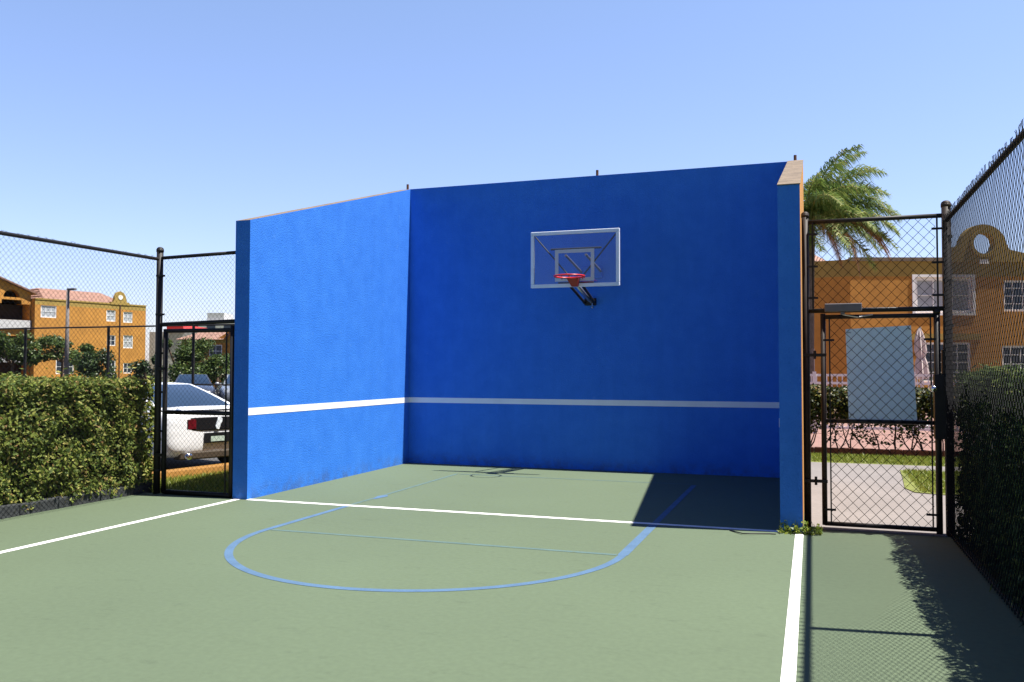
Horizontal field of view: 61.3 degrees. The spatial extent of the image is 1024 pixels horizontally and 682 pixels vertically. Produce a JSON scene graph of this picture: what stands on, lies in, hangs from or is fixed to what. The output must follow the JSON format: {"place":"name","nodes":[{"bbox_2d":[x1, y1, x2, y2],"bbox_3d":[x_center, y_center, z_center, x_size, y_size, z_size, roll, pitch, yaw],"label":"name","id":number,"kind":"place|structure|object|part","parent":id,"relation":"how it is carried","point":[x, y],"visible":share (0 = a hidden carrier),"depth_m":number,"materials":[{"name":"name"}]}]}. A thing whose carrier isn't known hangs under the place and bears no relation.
{"place":"outdoors","nodes":[
{"label":"outdoors","id":0,"kind":"place"},
{"bbox_2d":[151,458,221,469],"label":"parking lot","id":1,"kind":"structure","parent":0,"point":[192,463],"depth_m":14.94,"materials":[{"name":"grey asphalt"}]},
{"bbox_2d":[0,330,47,373],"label":"tree","id":2,"kind":"object","parent":1,"relation":"on","point":[14,351],"visible":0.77,"depth_m":74.62,"materials":[{"name":"green plant"}]},
{"bbox_2d":[28,333,82,377],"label":"tree","id":3,"kind":"object","parent":1,"relation":"on","point":[50,345],"visible":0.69,"depth_m":76.42,"materials":[{"name":"green plant"}]},
{"bbox_2d":[64,288,76,375],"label":"light pole","id":4,"kind":"object","parent":1,"relation":"on","point":[66,337],"visible":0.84,"depth_m":69.91,"materials":[{"name":"metal"}]},
{"bbox_2d":[68,343,102,376],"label":"tree","id":5,"kind":"object","parent":1,"relation":"on","point":[75,359],"visible":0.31,"depth_m":65.94,"materials":[{"name":"green plant"}]},
{"bbox_2d":[77,348,118,379],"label":"tree","id":6,"kind":"object","parent":1,"relation":"on","point":[97,367],"visible":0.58,"depth_m":60.10,"materials":[{"name":"green plant"}]},
{"bbox_2d":[0,324,234,397],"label":"chain link fence","id":7,"kind":"object","parent":1,"relation":"on","point":[108,352],"visible":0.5,"depth_m":32.14,"materials":[{"name":"black metal"}]},
{"bbox_2d":[128,354,162,379],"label":"tree","id":8,"kind":"object","parent":1,"relation":"on","point":[140,365],"visible":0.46,"depth_m":60.01,"materials":[{"name":"green plant"}]},
{"bbox_2d":[140,382,228,468],"bbox_3d":[-6.485,1.425,15.152,4.810,1.414,2.200,-1,-2,39],"label":"parked car","id":9,"kind":"object","parent":1,"relation":"on","point":[218,433],"visible":0.28,"depth_m":13.53,"materials":[{"name":"white paint"}]},
{"bbox_3d":[-5.560,0.903,14.417,1.041,0.343,1.289,-1,-2,39],"label":"rear window","id":10,"kind":"part","parent":9,"relation":"part of","materials":[{"name":"blue glass"}]},
{"bbox_2d":[162,336,215,381],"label":"tree","id":11,"kind":"object","parent":1,"relation":"on","point":[187,358],"visible":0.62,"depth_m":50.23,"materials":[{"name":"green plant"}]},
{"bbox_2d":[175,374,216,395],"bbox_3d":[-14.140,2.174,38.250,2.200,1.414,4.790,1,-2,-21],"label":"parked car","id":12,"kind":"object","parent":1,"relation":"on","point":[208,381],"visible":0.2,"depth_m":37.41,"materials":[{"name":"blue glass"}]},
{"bbox_2d":[196,354,229,389],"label":"tree","id":13,"kind":"object","parent":1,"relation":"on","point":[212,371],"visible":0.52,"depth_m":55.08,"materials":[{"name":"green plant"}]},
{"bbox_2d":[215,374,229,401],"bbox_3d":[-12.021,2.178,38.255,2.200,1.414,4.790,1,-2,-21],"label":"parked car","id":14,"kind":"object","parent":1,"relation":"on","point":[222,389],"visible":0.27,"depth_m":36.44,"materials":[{"name":"silver metal"}]},
{"bbox_2d":[219,353,229,382],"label":"tree","id":15,"kind":"object","parent":1,"relation":"on","point":[228,355],"visible":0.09,"depth_m":60.10,"materials":[{"name":"green plant"}]},
{"bbox_2d":[0,463,1023,681],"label":"court","id":16,"kind":"object","parent":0,"point":[178,597],"visible":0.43,"depth_m":6.23,"materials":[{"name":"paint"}]},
{"bbox_2d":[0,230,164,515],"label":"chain link fence","id":17,"kind":"object","parent":16,"relation":"on","point":[159,314],"visible":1,"depth_m":10.23,"materials":[{"name":"black metal"}]},
{"bbox_2d":[154,325,234,497],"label":"chain link gate","id":18,"kind":"structure","parent":17,"relation":"attached to","point":[193,412],"depth_m":10.88,"materials":[{"name":"black metal"}]},
{"bbox_2d":[160,251,235,325],"bbox_3d":[-3.979,-0.659,10.972,1.164,0.933,0.051,-1,-2,19],"label":"gate transom","id":19,"kind":"object","parent":17,"relation":"attached to","point":[193,322],"visible":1,"depth_m":10.95,"materials":[{"name":"black metal"}]},
{"bbox_2d":[0,499,238,552],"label":"white line","id":20,"kind":"object","parent":16,"relation":"on","point":[39,543],"visible":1,"depth_m":8.69,"materials":[{"name":"paint"}]},
{"bbox_2d":[266,506,347,528],"bbox_3d":[-2.186,1.901,9.347,0.075,0.001,1.550,-1,-2,19],"label":"blue line","id":21,"kind":"object","parent":16,"relation":"on","point":[300,519],"visible":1,"depth_m":9.27,"materials":[{"name":"paint"}]},
{"bbox_2d":[349,474,455,504],"bbox_3d":[-1.368,1.980,11.703,0.050,0.001,3.220,-1,-2,19],"label":"blue line","id":22,"kind":"object","parent":16,"relation":"on","point":[403,489],"visible":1,"depth_m":11.52,"materials":[{"name":"paint"}]},
{"bbox_2d":[224,529,626,591],"bbox_3d":[-1.044,1.831,7.162,3.662,0.001,1.831,-1,-2,19],"label":"blue line","id":23,"kind":"object","parent":16,"relation":"on","point":[229,556],"visible":1,"depth_m":6.57,"materials":[{"name":"paint"}]},
{"bbox_2d":[272,529,616,554],"bbox_3d":[-0.744,1.860,8.027,3.490,0.001,0.055,-1,-2,19],"label":"blue line","id":24,"kind":"object","parent":16,"relation":"on","point":[448,542],"visible":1,"depth_m":7.97,"materials":[{"name":"paint"}]},
{"bbox_2d":[247,499,777,531],"bbox_3d":[-0.291,1.911,9.568,6.235,0.001,0.090,-1,-2,19],"label":"white line","id":25,"kind":"object","parent":16,"relation":"on","point":[522,515],"visible":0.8,"depth_m":9.39,"materials":[{"name":"paint"}]},
{"bbox_2d":[232,155,803,532],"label":"practice wall","id":26,"kind":"structure","parent":16,"relation":"on","point":[395,328],"depth_m":13.47,"materials":[{"name":"blue paint"}]},
{"bbox_2d":[531,228,619,307],"bbox_3d":[1.040,-1.114,13.275,1.198,1.158,1.067,1,-2,-27],"label":"basketball hoop","id":27,"kind":"object","parent":26,"relation":"attached to","point":[587,276],"visible":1,"depth_m":13.26,"materials":[{"name":"clear plastic"}]},
{"bbox_2d":[466,474,690,484],"bbox_3d":[0.849,2.014,12.615,3.490,0.001,0.045,-1,-2,19],"label":"blue line","id":28,"kind":"object","parent":16,"relation":"on","point":[578,479],"visible":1,"depth_m":12.56,"materials":[{"name":"paint"}]},
{"bbox_2d":[618,524,657,554],"bbox_3d":[1.206,1.868,8.170,0.090,0.001,1.550,-1,-2,19],"label":"blue line","id":29,"kind":"object","parent":16,"relation":"on","point":[631,546],"visible":1,"depth_m":8.08,"materials":[{"name":"paint"}]},
{"bbox_2d":[652,485,696,522],"bbox_3d":[2.007,1.946,10.479,0.070,0.001,3.120,-1,-2,19],"label":"blue line","id":30,"kind":"object","parent":16,"relation":"on","point":[671,507],"visible":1,"depth_m":10.24,"materials":[{"name":"paint"}]},
{"bbox_2d":[729,530,775,534],"bbox_3d":[2.328,1.872,8.415,0.448,0.022,0.173,-1,-2,25],"label":"bent wire","id":31,"kind":"object","parent":16,"relation":"on","point":[752,533],"visible":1,"depth_m":8.39,"materials":[{"name":"black metal"}]},
{"bbox_2d":[780,534,802,681],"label":"white line","id":32,"kind":"object","parent":16,"relation":"on","point":[789,667],"visible":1,"depth_m":5.53,"materials":[{"name":"paint"}]},
{"bbox_2d":[777,520,822,535],"bbox_3d":[2.809,1.824,8.435,0.433,0.147,0.239,-1,-2,19],"label":"weed","id":33,"kind":"object","parent":16,"relation":"on","point":[809,529],"visible":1,"depth_m":8.42,"materials":[{"name":"green plant"}]},
{"bbox_2d":[812,525,947,536],"bbox_3d":[3.606,1.890,8.559,1.260,0.035,0.140,-1,-2,19],"label":"gate threshold","id":34,"kind":"object","parent":16,"relation":"on","point":[882,531],"visible":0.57,"depth_m":8.51,"materials":[{"name":"concrete"}]},
{"bbox_2d":[941,119,1023,624],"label":"chain link fence","id":35,"kind":"object","parent":16,"relation":"on","point":[983,416],"visible":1,"depth_m":6.48,"materials":[{"name":"black metal"}]},
{"bbox_2d":[801,212,942,527],"bbox_3d":[3.583,0.277,8.611,1.308,3.222,0.081,-1,-2,19],"label":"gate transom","id":36,"kind":"object","parent":35,"relation":"attached to","point":[806,234],"visible":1,"depth_m":8.75,"materials":[{"name":"black metal"}]},
{"bbox_2d":[803,303,948,533],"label":"chain link gate","id":37,"kind":"structure","parent":36,"relation":"attached to","point":[937,388],"depth_m":8.53,"materials":[{"name":"black metal"}]},
{"bbox_2d":[845,325,916,419],"bbox_3d":[3.661,0.320,8.575,0.647,0.945,0.048,-1,-2,19],"label":"blank sheet","id":38,"kind":"object","parent":37,"relation":"attached to","point":[886,406],"visible":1,"depth_m":8.58,"materials":[{"name":"grey metal"}]},
{"bbox_2d":[0,0,1023,360],"label":"sky","id":39,"kind":"structure","parent":0,"point":[141,127],"materials":[{"name":"blue"}]},
{"bbox_2d":[152,451,1023,610],"bbox_3d":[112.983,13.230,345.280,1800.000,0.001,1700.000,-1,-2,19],"label":"ground","id":40,"kind":"structure","parent":0,"point":[979,559],"depth_m":14.78,"materials":[{"name":"plant"}]},
{"bbox_2d":[0,276,37,377],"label":"gabled building","id":41,"kind":"structure","parent":40,"relation":"on","point":[5,309],"depth_m":95.55,"materials":[{"name":"orange paint"}]},
{"bbox_2d":[0,482,151,518],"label":"kerb","id":42,"kind":"structure","parent":40,"relation":"on","point":[46,506],"depth_m":9.95,"materials":[{"name":"grey concrete"}]},
{"bbox_2d":[0,365,161,510],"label":"hedge","id":43,"kind":"object","parent":40,"relation":"on","point":[39,491],"visible":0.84,"depth_m":10.16,"materials":[{"name":"green plant"}]},
{"bbox_2d":[29,288,146,379],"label":"apartment building","id":44,"kind":"structure","parent":40,"relation":"on","point":[45,306],"depth_m":101.59,"materials":[{"name":"orange paint"}]},
{"bbox_2d":[41,305,55,317],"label":"window","id":45,"kind":"structure","parent":44,"relation":"in","point":[44,307],"depth_m":97.15,"materials":[{"name":"white glass"}]},
{"bbox_2d":[56,360,72,373],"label":"window","id":46,"kind":"structure","parent":44,"relation":"in","point":[58,364],"depth_m":98.09,"materials":[{"name":"white glass"}]},
{"bbox_2d":[106,310,114,321],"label":"window","id":47,"kind":"structure","parent":44,"relation":"in","point":[109,317],"depth_m":103.25,"materials":[{"name":"white glass"}]},
{"bbox_2d":[110,335,114,345],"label":"window","id":48,"kind":"structure","parent":44,"relation":"in","point":[113,336],"depth_m":103.40,"materials":[{"name":"white glass"}]},
{"bbox_2d":[123,363,130,372],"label":"window","id":49,"kind":"structure","parent":44,"relation":"in","point":[125,366],"depth_m":104.83,"materials":[{"name":"white glass"}]},
{"bbox_2d":[123,312,131,322],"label":"window","id":50,"kind":"structure","parent":44,"relation":"in","point":[129,313],"depth_m":105.01,"materials":[{"name":"white glass"}]},
{"bbox_2d":[123,335,132,347],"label":"window","id":51,"kind":"structure","parent":44,"relation":"in","point":[125,336],"depth_m":105.01,"materials":[{"name":"white glass"}]},
{"bbox_2d":[149,326,202,381],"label":"distant building","id":52,"kind":"structure","parent":40,"relation":"on","point":[171,335],"depth_m":109.90,"materials":[{"name":"grey concrete"}]},
{"bbox_2d":[145,463,228,480],"bbox_3d":[-4.694,1.966,13.054,0.234,0.150,1.850,-1,-2,31],"label":"wheel stop","id":53,"kind":"object","parent":40,"relation":"on","point":[195,470],"visible":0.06,"depth_m":12.87,"materials":[{"name":"yellow paint"}]},
{"bbox_2d":[149,468,228,492],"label":"grass","id":54,"kind":"structure","parent":40,"relation":"on","point":[213,481],"depth_m":11.90,"materials":[{"name":"green plant"}]},
{"bbox_2d":[177,332,229,386],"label":"building","id":55,"kind":"structure","parent":40,"relation":"on","point":[216,336],"depth_m":74.92,"materials":[{"name":"orange paint"}]},
{"bbox_2d":[209,345,221,355],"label":"window","id":56,"kind":"structure","parent":55,"relation":"in","point":[218,349],"depth_m":74.97,"materials":[{"name":"grey glass"}]},
{"bbox_2d":[196,313,234,327],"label":"distant building","id":57,"kind":"structure","parent":40,"relation":"on","point":[224,316],"depth_m":151.04,"materials":[{"name":"white concrete"}]},
{"bbox_2d":[814,255,850,386],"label":"apartment building","id":58,"kind":"structure","parent":40,"relation":"on","point":[825,292],"depth_m":36.22,"materials":[{"name":"orange paint"}]},
{"bbox_2d":[811,447,955,456],"bbox_3d":[6.502,2.109,16.549,8.090,0.115,0.100,-1,-2,19],"label":"brick edging","id":59,"kind":"object","parent":40,"relation":"on","point":[865,451],"visible":0.31,"depth_m":16.36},
{"bbox_2d":[810,383,963,451],"bbox_3d":[6.559,1.506,17.111,8.235,1.356,2.153,-1,-2,19],"label":"hedge","id":60,"kind":"object","parent":40,"relation":"on","point":[815,400],"visible":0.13,"depth_m":16.84,"materials":[{"name":"green plant"}]},
{"bbox_2d":[846,224,1023,408],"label":"apartment building","id":61,"kind":"structure","parent":40,"relation":"on","point":[868,301],"depth_m":35.93,"materials":[{"name":"orange paint"}]},
{"bbox_2d":[912,274,975,314],"bbox_3d":[17.951,-1.914,35.976,2.620,1.700,0.170,0,-2,0],"label":"window","id":62,"kind":"structure","parent":61,"relation":"in","point":[918,280],"depth_m":36.02,"materials":[{"name":"white glass"}]},
{"bbox_2d":[924,342,969,381],"bbox_3d":[17.965,0.886,35.923,2.140,1.660,0.090,0,-2,0],"label":"window","id":63,"kind":"structure","parent":61,"relation":"in","point":[928,343],"depth_m":35.94,"materials":[{"name":"white glass"}]},
{"bbox_2d":[1002,346,1023,367],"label":"window","id":64,"kind":"structure","parent":61,"relation":"in","point":[1006,348],"depth_m":35.94,"materials":[{"name":"white glass"}]},
{"bbox_2d":[1004,280,1023,310],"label":"window","id":65,"kind":"structure","parent":61,"relation":"in","point":[1009,292],"depth_m":36.01,"materials":[{"name":"white glass"}]},
{"bbox_2d":[954,360,1023,626],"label":"hedge","id":66,"kind":"object","parent":40,"relation":"on","point":[987,450],"visible":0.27,"depth_m":6.53,"materials":[{"name":"green plant"}]},
{"bbox_2d":[811,451,961,466],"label":"grass","id":67,"kind":"structure","parent":0,"point":[847,458],"depth_m":15.28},
{"bbox_2d":[811,413,962,450],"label":"pool deck","id":68,"kind":"structure","parent":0,"point":[854,441],"depth_m":19.73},
{"bbox_2d":[803,144,902,424],"bbox_3d":[8.922,-1.418,23.913,3.892,7.643,3.690,2,-2,-39],"label":"palm tree","id":69,"kind":"object","parent":68,"relation":"on","point":[826,197],"visible":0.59,"depth_m":23.35,"materials":[{"name":"green plant"}]},
{"bbox_2d":[810,372,961,435],"bbox_3d":[9.943,1.536,21.198,14.045,1.560,0.090,-1,-2,19],"label":"pool fence","id":70,"kind":"object","parent":68,"relation":"on","point":[813,375],"visible":0.05,"depth_m":21.63,"materials":[{"name":"metal"}]},
{"bbox_2d":[914,328,930,426],"bbox_3d":[11.360,1.011,24.007,0.500,2.800,0.500,-1,-2,19],"label":"patio umbrella","id":71,"kind":"object","parent":68,"relation":"on","point":[920,354],"visible":0.6,"depth_m":23.95,"materials":[{"name":"fabric"}]},
{"bbox_2d":[811,462,967,535],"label":"path","id":72,"kind":"structure","parent":0,"point":[816,502],"depth_m":10.88,"materials":[{"name":"concrete"}]},
{"bbox_2d":[900,468,958,494],"bbox_3d":[7.634,1.999,11.838,4.280,0.001,2.780,-1,-2,19],"label":"lawn patch","id":73,"kind":"object","parent":72,"relation":"on","point":[909,486],"visible":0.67,"depth_m":12.06,"materials":[{"name":"plant"}]}
]}

